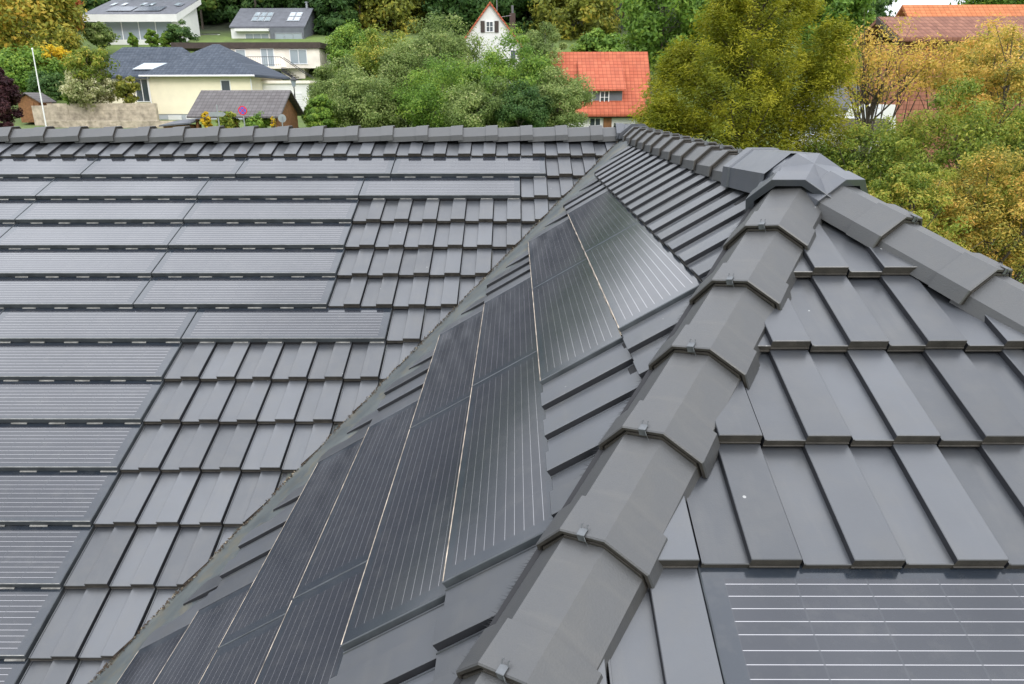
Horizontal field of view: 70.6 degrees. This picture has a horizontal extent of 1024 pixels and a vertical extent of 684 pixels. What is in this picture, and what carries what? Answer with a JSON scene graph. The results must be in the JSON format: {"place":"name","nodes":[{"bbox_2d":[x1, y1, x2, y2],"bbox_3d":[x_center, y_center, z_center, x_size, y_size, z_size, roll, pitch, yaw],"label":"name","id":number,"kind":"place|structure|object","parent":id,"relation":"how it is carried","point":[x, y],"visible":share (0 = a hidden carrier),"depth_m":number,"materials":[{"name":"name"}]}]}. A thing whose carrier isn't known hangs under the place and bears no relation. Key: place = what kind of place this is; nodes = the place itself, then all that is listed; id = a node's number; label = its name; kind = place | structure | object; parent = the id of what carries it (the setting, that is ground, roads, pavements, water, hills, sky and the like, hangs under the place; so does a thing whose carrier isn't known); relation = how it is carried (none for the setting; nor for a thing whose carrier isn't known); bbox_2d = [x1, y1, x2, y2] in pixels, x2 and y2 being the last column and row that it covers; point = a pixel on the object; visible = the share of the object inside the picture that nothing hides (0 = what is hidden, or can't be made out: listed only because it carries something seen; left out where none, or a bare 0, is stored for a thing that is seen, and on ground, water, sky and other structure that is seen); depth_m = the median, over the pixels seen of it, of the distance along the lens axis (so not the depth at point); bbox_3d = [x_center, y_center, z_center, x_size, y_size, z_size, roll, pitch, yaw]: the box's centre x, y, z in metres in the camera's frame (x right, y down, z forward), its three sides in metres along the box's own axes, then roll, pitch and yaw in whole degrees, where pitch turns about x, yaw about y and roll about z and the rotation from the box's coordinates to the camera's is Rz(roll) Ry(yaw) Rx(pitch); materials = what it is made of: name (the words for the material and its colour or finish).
{"place":"outdoors","nodes":[
{"label":"outdoors","id":0,"kind":"place"},
{"bbox_2d":[1,0,1023,281],"bbox_3d":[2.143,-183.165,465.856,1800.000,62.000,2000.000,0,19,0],"label":"ground","id":1,"kind":"structure","parent":0,"point":[223,28],"depth_m":84.61,"materials":[{"name":"green plant"}]},
{"bbox_2d":[0,67,23,126],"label":"shrub","id":2,"kind":"object","parent":1,"relation":"on","point":[10,95],"visible":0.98,"depth_m":47.45,"materials":[{"name":"purple plant"}]},
{"bbox_2d":[0,43,66,93],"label":"shrub","id":3,"kind":"object","parent":1,"relation":"on","point":[16,67],"visible":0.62,"depth_m":64.43,"materials":[{"name":"green plant"}]},
{"bbox_2d":[18,92,55,122],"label":"garden shed","id":4,"kind":"structure","parent":1,"relation":"on","point":[28,100],"depth_m":59.19,"materials":[{"name":"brown wood"}]},
{"bbox_2d":[25,103,33,121],"bbox_3d":[-39.425,-18.821,59.237,0.700,1.500,0.050,0,19,0],"label":"door","id":5,"kind":"structure","parent":4,"relation":"in","point":[28,105],"depth_m":59.19,"materials":[{"name":"brown wood"}]},
{"bbox_2d":[31,48,46,125],"bbox_3d":[-35.265,-18.895,53.945,0.235,5.694,0.143,0,19,0],"label":"flagpole","id":6,"kind":"object","parent":1,"relation":"on","point":[39,88],"visible":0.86,"depth_m":53.93,"materials":[{"name":"white metal"}]},
{"bbox_2d":[25,69,64,102],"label":"shrub","id":7,"kind":"object","parent":1,"relation":"on","point":[48,83],"visible":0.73,"depth_m":61.58,"materials":[{"name":"green plant"}]},
{"bbox_2d":[0,0,97,67],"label":"autumn tree","id":8,"kind":"object","parent":1,"relation":"on","point":[16,16],"visible":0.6,"depth_m":70.45,"materials":[{"name":"yellow plant"}]},
{"bbox_2d":[37,44,71,70],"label":"shrub","id":9,"kind":"object","parent":1,"relation":"on","point":[59,53],"visible":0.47,"depth_m":66.78,"materials":[{"name":"yellow plant"}]},
{"bbox_2d":[26,22,85,75],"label":"autumn tree","id":10,"kind":"object","parent":1,"relation":"on","point":[66,42],"visible":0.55,"depth_m":69.83,"materials":[{"name":"yellow plant"}]},
{"bbox_2d":[45,0,83,30],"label":"autumn tree","id":11,"kind":"object","parent":1,"relation":"on","point":[77,2],"visible":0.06,"depth_m":77.31,"materials":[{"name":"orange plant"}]},
{"bbox_2d":[60,93,77,105],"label":"shrub","id":12,"kind":"object","parent":1,"relation":"on","point":[65,98],"visible":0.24,"depth_m":57.45,"materials":[{"name":"green plant"}]},
{"bbox_2d":[31,105,134,125],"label":"terrace","id":13,"kind":"structure","parent":1,"relation":"on","point":[37,111],"depth_m":58.62,"materials":[{"name":"beige stone"}]},
{"bbox_2d":[56,65,120,111],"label":"shrub","id":14,"kind":"object","parent":13,"relation":"on","point":[88,90],"visible":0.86,"depth_m":56.88,"materials":[{"name":"green plant"}]},
{"bbox_2d":[114,75,140,102],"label":"shrub","id":15,"kind":"object","parent":13,"relation":"on","point":[125,91],"visible":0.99,"depth_m":58.33,"materials":[{"name":"green plant"}]},
{"bbox_2d":[60,44,120,102],"bbox_3d":[-33.486,-20.263,57.638,4.091,6.405,4.128,7,20,19],"label":"tree","id":16,"kind":"object","parent":1,"relation":"on","point":[83,58],"visible":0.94,"depth_m":56.32,"materials":[{"name":"green plant"}]},
{"bbox_2d":[76,0,110,31],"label":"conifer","id":17,"kind":"object","parent":1,"relation":"on","point":[91,4],"visible":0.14,"depth_m":93.33,"materials":[{"name":"green plant"}]},
{"bbox_2d":[81,21,120,49],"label":"shrub","id":18,"kind":"object","parent":1,"relation":"on","point":[100,34],"visible":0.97,"depth_m":77.15,"materials":[{"name":"green plant"}]},
{"bbox_2d":[47,103,159,120],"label":"garden wall","id":19,"kind":"structure","parent":1,"relation":"on","point":[105,112],"depth_m":57.87,"materials":[{"name":"beige stone"}]},
{"bbox_2d":[44,121,172,127],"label":"garden wall","id":20,"kind":"structure","parent":1,"relation":"on","point":[96,124],"depth_m":55.62,"materials":[{"name":"beige stone"}]},
{"bbox_2d":[127,32,139,46],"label":"shrub","id":21,"kind":"object","parent":1,"relation":"on","point":[132,40],"visible":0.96,"depth_m":79.40,"materials":[{"name":"green plant"}]},
{"bbox_2d":[82,0,200,44],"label":"modern white house","id":22,"kind":"structure","parent":1,"relation":"on","point":[124,18],"depth_m":83.72,"materials":[{"name":"paint"}]},
{"bbox_2d":[103,22,172,39],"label":"window","id":23,"kind":"structure","parent":22,"relation":"in","point":[139,29],"depth_m":83.78,"materials":[{"name":"grey glass"}]},
{"bbox_2d":[143,29,158,46],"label":"shrub","id":24,"kind":"object","parent":1,"relation":"on","point":[151,41],"visible":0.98,"depth_m":79.38,"materials":[{"name":"green plant"}]},
{"bbox_2d":[159,31,171,46],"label":"shrub","id":25,"kind":"object","parent":1,"relation":"on","point":[164,41],"visible":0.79,"depth_m":79.14,"materials":[{"name":"green plant"}]},
{"bbox_2d":[163,19,199,41],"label":"shrub","id":26,"kind":"object","parent":1,"relation":"on","point":[176,33],"visible":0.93,"depth_m":78.86,"materials":[{"name":"green plant"}]},
{"bbox_2d":[99,44,289,119],"bbox_3d":[-29.671,-22.830,65.140,16.868,7.366,11.018,0,19,0],"label":"bungalow","id":27,"kind":"object","parent":1,"relation":"on","point":[173,82],"visible":0.47,"depth_m":61.13,"materials":[{"name":"blue tile"}]},
{"bbox_2d":[134,79,150,101],"bbox_3d":[-32.854,-22.363,64.236,1.262,1.970,0.078,0,19,0],"label":"window","id":28,"kind":"structure","parent":27,"relation":"in","point":[143,94],"depth_m":64.28,"materials":[{"name":"white glass"}]},
{"bbox_2d":[220,80,230,89],"bbox_3d":[-23.922,-21.394,60.405,0.862,0.970,0.078,0,19,0],"label":"window","id":29,"kind":"structure","parent":27,"relation":"in","point":[225,84],"depth_m":60.37,"materials":[{"name":"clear glass"}]},
{"bbox_2d":[200,111,212,127],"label":"shrub","id":30,"kind":"object","parent":1,"relation":"on","point":[206,122],"visible":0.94,"depth_m":40.09,"materials":[{"name":"yellow plant"}]},
{"bbox_2d":[197,0,234,24],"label":"deciduous tree","id":31,"kind":"object","parent":1,"relation":"on","point":[217,14],"visible":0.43,"depth_m":98.11,"materials":[{"name":"green plant"}]},
{"bbox_2d":[209,105,225,125],"bbox_3d":[-15.769,-11.601,38.938,0.910,2.252,0.123,0,19,0],"label":"direction sign","id":32,"kind":"object","parent":1,"relation":"on","point":[217,114],"visible":0.6,"depth_m":38.68,"materials":[{"name":"grey metal"}]},
{"bbox_2d":[215,111,240,127],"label":"shrub","id":33,"kind":"object","parent":1,"relation":"on","point":[226,121],"visible":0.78,"depth_m":40.43,"materials":[{"name":"green plant"}]},
{"bbox_2d":[159,90,303,127],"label":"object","id":34,"kind":"object","parent":1,"relation":"on","point":[275,104],"visible":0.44,"depth_m":41.71,"materials":[{"name":"grey tile"}]},
{"bbox_2d":[238,106,246,126],"bbox_3d":[-14.225,-11.416,38.471,0.470,2.196,0.105,0,19,0],"label":"no stopping sign","id":35,"kind":"object","parent":1,"relation":"on","point":[242,110],"visible":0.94,"depth_m":38.17,"materials":[{"name":"blue metal"}]},
{"bbox_2d":[224,0,270,22],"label":"deciduous tree","id":36,"kind":"object","parent":1,"relation":"on","point":[232,10],"visible":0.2,"depth_m":93.51,"materials":[{"name":"green plant"}]},
{"bbox_2d":[171,42,330,80],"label":"flat roofed house","id":37,"kind":"structure","parent":1,"relation":"on","point":[297,61],"depth_m":73.06,"materials":[{"name":"white paint"}]},
{"bbox_2d":[235,49,245,55],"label":"window","id":38,"kind":"structure","parent":37,"relation":"in","point":[241,51],"depth_m":73.04,"materials":[{"name":"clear glass"}]},
{"bbox_2d":[260,48,275,69],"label":"balcony door","id":39,"kind":"structure","parent":37,"relation":"in","point":[263,51],"depth_m":73.18,"materials":[{"name":"white glass"}]},
{"bbox_2d":[289,49,307,63],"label":"window","id":40,"kind":"structure","parent":37,"relation":"in","point":[297,56],"depth_m":73.16,"materials":[{"name":"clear glass"}]},
{"bbox_2d":[241,111,270,127],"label":"shrub","id":41,"kind":"object","parent":1,"relation":"on","point":[254,120],"visible":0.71,"depth_m":40.63,"materials":[{"name":"green plant"}]},
{"bbox_2d":[229,2,315,38],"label":"grey house","id":42,"kind":"structure","parent":1,"relation":"on","point":[282,23],"depth_m":86.32,"materials":[{"name":"tile"}]},
{"bbox_2d":[245,33,268,38],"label":"window","id":43,"kind":"structure","parent":42,"relation":"in","point":[247,35],"depth_m":85.95,"materials":[{"name":"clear glass"}]},
{"bbox_2d":[275,33,301,38],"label":"window","id":44,"kind":"structure","parent":42,"relation":"in","point":[277,35],"depth_m":85.58,"materials":[{"name":"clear glass"}]},
{"bbox_2d":[270,116,275,127],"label":"shrub","id":45,"kind":"object","parent":1,"relation":"on","point":[272,125],"visible":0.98,"depth_m":39.80,"materials":[{"name":"yellow plant"}]},
{"bbox_2d":[278,114,285,125],"bbox_3d":[-12.479,-11.507,39.414,0.440,1.755,0.090,0,19,0],"label":"round sign","id":46,"kind":"object","parent":1,"relation":"on","point":[282,118],"visible":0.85,"depth_m":39.22,"materials":[{"name":"grey metal"}]},
{"bbox_2d":[257,0,314,8],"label":"deciduous tree","id":47,"kind":"object","parent":1,"relation":"on","point":[285,3],"visible":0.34,"depth_m":94.08,"materials":[{"name":"green plant"}]},
{"bbox_2d":[261,80,316,111],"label":"garage block","id":48,"kind":"structure","parent":1,"relation":"on","point":[300,91],"depth_m":63.29,"materials":[{"name":"white paint"}]},
{"bbox_2d":[292,92,302,109],"bbox_3d":[-20.221,-21.051,63.671,3.526,1.770,0.050,0,19,0],"label":"garage door","id":49,"kind":"structure","parent":48,"relation":"in","point":[297,96],"depth_m":63.49,"materials":[{"name":"white metal"}]},
{"bbox_2d":[290,76,298,127],"bbox_3d":[-14.243,-15.529,47.597,0.456,3.730,0.456,0,19,0],"label":"street lamp","id":50,"kind":"object","parent":1,"relation":"on","point":[293,80],"visible":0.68,"depth_m":47.03,"materials":[{"name":"metal"}]},
{"bbox_2d":[301,93,342,127],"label":"bush","id":51,"kind":"object","parent":1,"relation":"on","point":[318,111],"visible":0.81,"depth_m":43.20,"materials":[{"name":"green plant"}]},
{"bbox_2d":[309,0,358,35],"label":"deciduous tree","id":52,"kind":"object","parent":1,"relation":"on","point":[329,16],"visible":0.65,"depth_m":88.27,"materials":[{"name":"green plant"}]},
{"bbox_2d":[303,53,368,127],"bbox_3d":[-12.883,-18.874,54.776,5.817,5.635,6.370,11,22,29],"label":"bush","id":53,"kind":"object","parent":1,"relation":"on","point":[323,84],"visible":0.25,"depth_m":53.52,"materials":[{"name":"green plant"}]},
{"bbox_2d":[325,18,387,75],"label":"bush","id":54,"kind":"object","parent":1,"relation":"on","point":[340,44],"visible":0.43,"depth_m":72.40,"materials":[{"name":"green plant"}]},
{"bbox_2d":[327,64,406,127],"bbox_3d":[-9.048,-14.958,45.428,5.822,4.656,6.214,-16,25,-40],"label":"bush","id":55,"kind":"object","parent":1,"relation":"on","point":[357,104],"visible":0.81,"depth_m":44.03,"materials":[{"name":"green plant"}]},
{"bbox_2d":[340,23,413,90],"bbox_3d":[-10.949,-23.138,61.840,7.759,7.612,9.708,0,19,0],"label":"bush","id":56,"kind":"object","parent":1,"relation":"on","point":[366,55],"visible":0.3,"depth_m":59.44,"materials":[{"name":"green plant"}]},
{"bbox_2d":[352,0,432,33],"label":"deciduous tree","id":57,"kind":"object","parent":1,"relation":"on","point":[398,14],"visible":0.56,"depth_m":90.82,"materials":[{"name":"yellow plant"}]},
{"bbox_2d":[374,36,438,127],"bbox_3d":[-6.982,-16.459,46.999,5.100,6.286,5.855,0,19,0],"label":"bush","id":58,"kind":"object","parent":1,"relation":"on","point":[395,71],"visible":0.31,"depth_m":45.83,"materials":[{"name":"green plant"}]},
{"bbox_2d":[384,51,486,127],"bbox_3d":[-4.332,-14.761,44.401,7.257,5.620,8.870,0,19,0],"label":"bush","id":59,"kind":"object","parent":1,"relation":"on","point":[427,90],"visible":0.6,"depth_m":42.73,"materials":[{"name":"green plant"}]},
{"bbox_2d":[396,10,490,89],"bbox_3d":[-5.284,-21.040,56.331,7.182,8.614,8.320,-7,20,-20],"label":"bush","id":60,"kind":"object","parent":1,"relation":"on","point":[449,42],"visible":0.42,"depth_m":53.97,"materials":[{"name":"green plant"}]},
{"bbox_2d":[419,0,497,34],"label":"deciduous tree","id":61,"kind":"object","parent":1,"relation":"on","point":[473,10],"visible":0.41,"depth_m":87.25,"materials":[{"name":"green plant"}]},
{"bbox_2d":[437,74,517,127],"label":"bush","id":62,"kind":"object","parent":1,"relation":"on","point":[466,108],"visible":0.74,"depth_m":39.36,"materials":[{"name":"green plant"}]},
{"bbox_2d":[446,2,521,91],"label":"white gabled house","id":63,"kind":"structure","parent":1,"relation":"on","point":[489,23],"depth_m":64.52,"materials":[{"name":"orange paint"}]},
{"bbox_2d":[486,21,493,31],"bbox_3d":[-1.988,-28.084,64.372,0.732,0.920,0.078,0,19,0],"label":"window","id":64,"kind":"structure","parent":63,"relation":"in","point":[489,24],"depth_m":64.35,"materials":[{"name":"clear glass"}]},
{"bbox_2d":[510,50,515,57],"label":"window","id":65,"kind":"structure","parent":63,"relation":"in","point":[514,52],"depth_m":65.09,"materials":[{"name":"clear glass"}]},
{"bbox_2d":[461,22,556,120],"bbox_3d":[-0.343,-14.988,42.269,5.515,6.689,6.303,7,20,20],"label":"bush","id":66,"kind":"object","parent":1,"relation":"on","point":[528,69],"visible":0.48,"depth_m":41.10,"materials":[{"name":"green plant"}]},
{"bbox_2d":[0,123,1023,683],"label":"house","id":67,"kind":"structure","parent":1,"relation":"on","point":[618,403],"depth_m":2.58,"materials":[{"name":"tile"}]},
{"bbox_2d":[494,0,545,33],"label":"deciduous tree","id":68,"kind":"object","parent":1,"relation":"on","point":[503,8],"visible":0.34,"depth_m":89.83,"materials":[{"name":"green plant"}]},
{"bbox_2d":[485,79,556,127],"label":"bush","id":69,"kind":"object","parent":1,"relation":"on","point":[521,108],"visible":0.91,"depth_m":38.87,"materials":[{"name":"green plant"}]},
{"bbox_2d":[508,21,567,79],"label":"bush","id":70,"kind":"object","parent":1,"relation":"on","point":[534,36],"visible":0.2,"depth_m":54.47,"materials":[{"name":"green plant"}]},
{"bbox_2d":[197,0,896,53],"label":"woodland","id":71,"kind":"object","parent":1,"relation":"on","point":[880,8],"visible":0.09,"depth_m":95.25,"materials":[{"name":"green plant"}]},
{"bbox_2d":[522,65,598,127],"bbox_3d":[2.453,-13.577,41.625,5.128,4.498,5.338,0,19,0],"label":"bush","id":72,"kind":"object","parent":1,"relation":"on","point":[568,97],"visible":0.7,"depth_m":40.48,"materials":[{"name":"green plant"}]},
{"bbox_2d":[518,0,623,40],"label":"deciduous tree","id":73,"kind":"object","parent":1,"relation":"on","point":[563,16],"visible":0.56,"depth_m":84.57,"materials":[{"name":"yellow plant"}]},
{"bbox_2d":[569,27,626,51],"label":"deciduous tree","id":74,"kind":"object","parent":1,"relation":"on","point":[596,40],"visible":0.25,"depth_m":69.09,"materials":[{"name":"green plant"}]},
{"bbox_2d":[551,52,649,127],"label":"red roofed house","id":75,"kind":"structure","parent":1,"relation":"on","point":[618,76],"depth_m":53.04,"materials":[{"name":"orange tile"}]},
{"bbox_2d":[589,118,600,125],"bbox_3d":[6.081,-16.039,52.894,0.912,0.770,0.078,0,19,0],"label":"window","id":76,"kind":"structure","parent":75,"relation":"in","point":[593,121],"depth_m":52.88,"materials":[{"name":"clear glass"}]},
{"bbox_2d":[600,91,608,101],"bbox_3d":[6.725,-17.802,52.558,0.732,0.920,0.078,0,19,0],"label":"window","id":77,"kind":"structure","parent":75,"relation":"in","point":[604,95],"depth_m":52.53,"materials":[{"name":"clear glass"}]},
{"bbox_2d":[603,118,611,127],"bbox_3d":[6.986,-15.798,52.961,0.600,1.300,0.080,0,19,0],"label":"door","id":78,"kind":"structure","parent":75,"relation":"in","point":[607,122],"depth_m":52.84,"materials":[{"name":"brown wood"}]},
{"bbox_2d":[641,64,660,109],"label":"shrub","id":79,"kind":"object","parent":1,"relation":"on","point":[650,91],"visible":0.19,"depth_m":49.15,"materials":[{"name":"green plant"}]},
{"bbox_2d":[613,0,712,73],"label":"deciduous tree","id":80,"kind":"object","parent":1,"relation":"on","point":[646,27],"visible":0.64,"depth_m":74.50,"materials":[{"name":"green plant"}]},
{"bbox_2d":[701,0,787,52],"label":"deciduous tree","id":81,"kind":"object","parent":1,"relation":"on","point":[766,27],"visible":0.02,"depth_m":78.26,"materials":[{"name":"green plant"}]},
{"bbox_2d":[627,0,869,160],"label":"golden conifer","id":82,"kind":"object","parent":1,"relation":"on","point":[755,114],"visible":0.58,"depth_m":17.96,"materials":[{"name":"plant"}]},
{"bbox_2d":[791,81,859,134],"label":"slate blue house","id":83,"kind":"structure","parent":1,"relation":"on","point":[843,97],"depth_m":38.35,"materials":[{"name":"clear"}]},
{"bbox_2d":[794,134,859,170],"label":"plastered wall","id":84,"kind":"structure","parent":1,"relation":"on","point":[822,143],"depth_m":24.44,"materials":[{"name":"beige paint"}]},
{"bbox_2d":[789,0,875,77],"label":"deciduous tree","id":85,"kind":"object","parent":1,"relation":"on","point":[858,9],"visible":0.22,"depth_m":61.60,"materials":[{"name":"green plant"}]},
{"bbox_2d":[836,118,888,139],"bbox_3d":[12.547,-6.774,26.200,1.814,2.566,0.125,0,19,0],"label":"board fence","id":86,"kind":"object","parent":1,"relation":"on","point":[852,120],"visible":0.09,"depth_m":25.80,"materials":[{"name":"wood"}]},
{"bbox_2d":[798,115,950,196],"bbox_3d":[8.740,-2.595,18.514,3.270,6.225,4.100,0,19,0],"label":"autumn tree","id":87,"kind":"object","parent":1,"relation":"on","point":[842,160],"visible":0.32,"depth_m":17.30,"materials":[{"name":"green plant"}]},
{"bbox_2d":[828,12,942,155],"bbox_3d":[11.422,-6.657,23.121,3.542,7.345,3.922,-13,23,-33],"label":"autumn tree","id":88,"kind":"object","parent":1,"relation":"on","point":[876,94],"visible":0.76,"depth_m":22.05,"materials":[{"name":"yellow plant"}]},
{"bbox_2d":[866,161,983,252],"bbox_3d":[7.623,-0.795,14.331,2.231,5.499,2.535,-10,21,-27],"label":"autumn tree","id":89,"kind":"object","parent":1,"relation":"on","point":[915,187],"visible":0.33,"depth_m":13.40,"materials":[{"name":"green plant"}]},
{"bbox_2d":[845,16,1023,173],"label":"tile hung house","id":90,"kind":"structure","parent":1,"relation":"on","point":[954,28],"depth_m":28.46,"materials":[{"name":"red tile"}]},
{"bbox_2d":[847,73,1023,256],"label":"autumn tree","id":91,"kind":"object","parent":1,"relation":"on","point":[979,136],"visible":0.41,"depth_m":15.85,"materials":[{"name":"green plant"}]},
{"bbox_2d":[903,142,1023,283],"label":"autumn tree","id":92,"kind":"object","parent":1,"relation":"on","point":[986,221],"visible":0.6,"depth_m":13.89,"materials":[{"name":"yellow plant"}]},
{"bbox_2d":[907,12,1023,170],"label":"autumn tree","id":93,"kind":"object","parent":1,"relation":"on","point":[964,51],"visible":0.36,"depth_m":21.22,"materials":[{"name":"yellow plant"}]},
{"bbox_2d":[919,20,1023,164],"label":"autumn tree","id":94,"kind":"object","parent":1,"relation":"on","point":[995,80],"visible":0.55,"depth_m":17.81,"materials":[{"name":"yellow plant"}]},
{"bbox_2d":[949,0,1023,4],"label":"deciduous tree","id":95,"kind":"object","parent":1,"relation":"on","point":[994,2],"visible":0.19,"depth_m":54.00,"materials":[{"name":"green plant"}]},
{"bbox_2d":[961,108,1023,278],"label":"autumn tree","id":96,"kind":"object","parent":1,"relation":"on","point":[1014,171],"visible":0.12,"depth_m":15.48,"materials":[{"name":"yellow plant"}]},
{"bbox_2d":[868,0,976,16],"label":"sky","id":97,"kind":"structure","parent":0,"point":[895,7],"materials":[{"name":"white"}]},
{"bbox_2d":[895,5,1023,16],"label":"orange roofed house","id":98,"kind":"structure","parent":0,"point":[951,10],"depth_m":36.59,"materials":[{"name":"tile"}]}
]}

